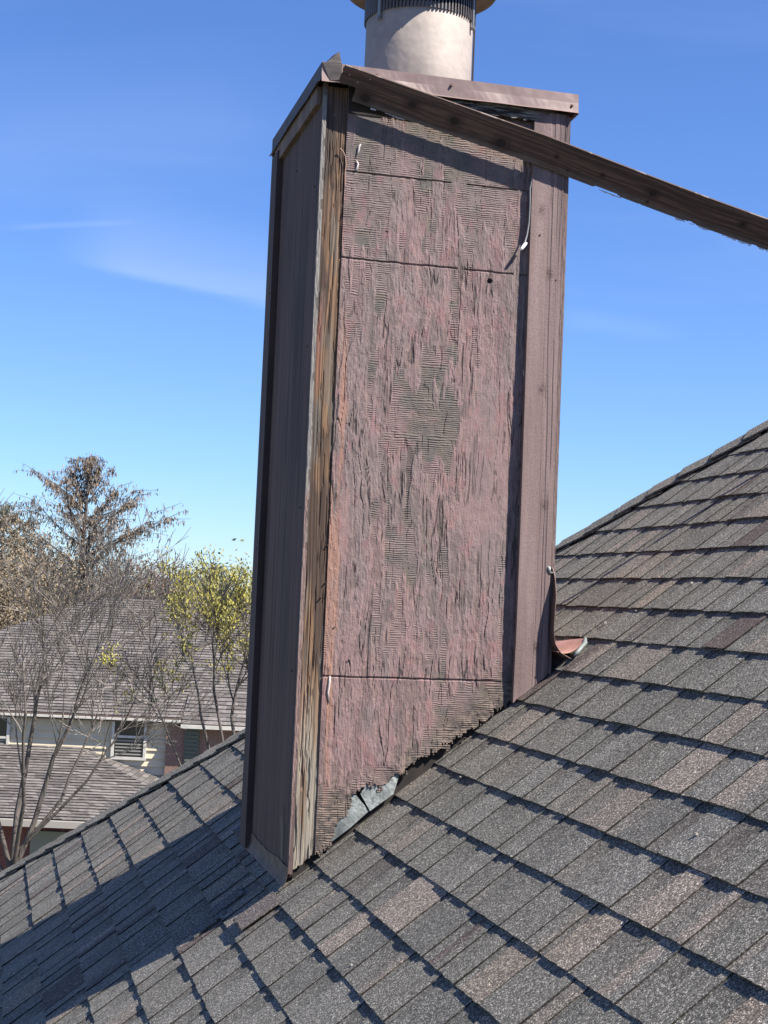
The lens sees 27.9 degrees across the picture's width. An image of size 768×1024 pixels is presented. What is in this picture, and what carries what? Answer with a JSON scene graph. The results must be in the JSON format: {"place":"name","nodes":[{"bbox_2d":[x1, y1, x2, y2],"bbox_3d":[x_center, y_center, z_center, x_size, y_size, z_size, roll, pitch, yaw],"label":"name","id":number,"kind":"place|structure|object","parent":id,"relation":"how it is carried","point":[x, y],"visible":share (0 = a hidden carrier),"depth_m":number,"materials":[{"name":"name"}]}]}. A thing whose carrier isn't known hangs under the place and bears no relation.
{"place":"outdoors","nodes":[
{"label":"outdoors","id":0,"kind":"place"},
{"bbox_2d":[0,500,103,627],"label":"tree","id":1,"kind":"object","parent":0,"point":[5,508],"visible":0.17,"depth_m":65.87,"materials":[{"name":"plant"}]},
{"bbox_2d":[189,563,247,596],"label":"tree","id":2,"kind":"object","parent":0,"point":[217,575],"visible":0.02,"depth_m":71.81,"materials":[{"name":"plant"}]},
{"bbox_2d":[0,420,767,1023],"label":"shingle roof","id":3,"kind":"structure","parent":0,"point":[578,834],"depth_m":3.69,"materials":[{"name":"grey asphalt"}]},
{"bbox_2d":[239,0,578,880],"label":"chimney","id":4,"kind":"object","parent":3,"relation":"on","point":[405,514],"visible":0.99,"depth_m":4.32,"materials":[{"name":"brown wood"}]},
{"bbox_2d":[340,148,346,185],"bbox_3d":[-0.114,-0.954,4.272,0.022,0.104,0.003,3,-3,-14],"label":"wire","id":5,"kind":"object","parent":4,"relation":"attached to","point":[345,168],"visible":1,"depth_m":4.27,"materials":[{"name":"brown"}]},
{"bbox_2d":[520,119,534,249],"bbox_3d":[0.410,-0.930,4.386,0.043,0.386,0.011,5,-4,-40],"label":"cable","id":6,"kind":"object","parent":4,"relation":"hanging from","point":[523,246],"visible":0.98,"depth_m":4.39,"materials":[{"name":"grey plastic"}]},
{"bbox_2d":[339,64,767,251],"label":"loose board","id":7,"kind":"object","parent":4,"relation":"attached to","point":[392,98],"visible":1,"depth_m":4.38,"materials":[{"name":"brown wood"}]},
{"bbox_2d":[0,0,767,599],"label":"sky","id":8,"kind":"structure","parent":0,"point":[136,136],"materials":[{"name":"blue"}]},
{"label":"ground","id":9,"kind":"structure","parent":0,"visible":0},
{"bbox_2d":[0,540,82,627],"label":"broadleaf tree","id":10,"kind":"object","parent":9,"relation":"on","point":[25,590],"visible":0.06,"depth_m":58.73,"materials":[{"name":"brown plant"}]},
{"bbox_2d":[2,509,134,627],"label":"broadleaf tree","id":11,"kind":"object","parent":9,"relation":"on","point":[64,562],"visible":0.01,"depth_m":68.80,"materials":[{"name":"brown plant"}]},
{"bbox_2d":[0,493,152,629],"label":"broadleaf tree","id":12,"kind":"object","parent":9,"relation":"on","point":[9,616],"visible":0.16,"depth_m":56.46,"materials":[{"name":"brown plant"}]},
{"bbox_2d":[0,453,187,624],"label":"cypress tree","id":13,"kind":"object","parent":9,"relation":"on","point":[89,464],"visible":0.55,"depth_m":61.84,"materials":[{"name":"brown plant"}]},
{"bbox_2d":[44,537,197,596],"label":"broadleaf tree","id":14,"kind":"object","parent":9,"relation":"on","point":[140,569],"visible":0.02,"depth_m":73.90,"materials":[{"name":"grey plant"}]},
{"bbox_2d":[0,489,247,871],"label":"bare tree","id":15,"kind":"object","parent":9,"relation":"on","point":[16,853],"visible":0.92,"depth_m":21.81,"materials":[{"name":"grey plant"}]},
{"bbox_2d":[0,594,250,869],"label":"neighbour house","id":16,"kind":"structure","parent":9,"relation":"on","point":[112,782],"depth_m":39.26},
{"bbox_2d":[0,717,10,744],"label":"window","id":17,"kind":"structure","parent":16,"relation":"in","point":[4,726],"depth_m":39.24,"materials":[{"name":"white glass"}]},
{"bbox_2d":[29,831,66,854],"bbox_3d":[-6.966,8.834,35.988,2.679,2.680,0.095,2,-3,0],"label":"garage door","id":18,"kind":"structure","parent":16,"relation":"in","point":[42,838],"depth_m":36.02,"materials":[{"name":"grey"}]},
{"bbox_2d":[110,713,147,760],"bbox_3d":[-6.476,5.713,39.234,0.890,1.159,0.080,2,-3,0],"label":"window","id":19,"kind":"structure","parent":16,"relation":"in","point":[126,737],"depth_m":39.22,"materials":[{"name":"white glass"}]},
{"bbox_2d":[63,551,190,595],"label":"broadleaf tree","id":20,"kind":"object","parent":9,"relation":"on","point":[133,573],"visible":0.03,"depth_m":79.18,"materials":[{"name":"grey plant"}]},
{"bbox_2d":[94,544,251,765],"bbox_3d":[-1.922,4.911,19.043,2.915,9.012,2.496,1,-4,29],"label":"budding tree","id":21,"kind":"object","parent":9,"relation":"on","point":[218,610],"visible":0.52,"depth_m":19.00,"materials":[{"name":"yellow plant"}]},
{"bbox_2d":[128,541,247,598],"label":"broadleaf tree","id":22,"kind":"object","parent":9,"relation":"on","point":[179,573],"visible":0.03,"depth_m":78.29,"materials":[{"name":"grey plant"}]},
{"bbox_2d":[142,538,251,684],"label":"broadleaf tree","id":23,"kind":"object","parent":9,"relation":"on","point":[223,566],"visible":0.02,"depth_m":51.76,"materials":[{"name":"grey plant"}]}
]}

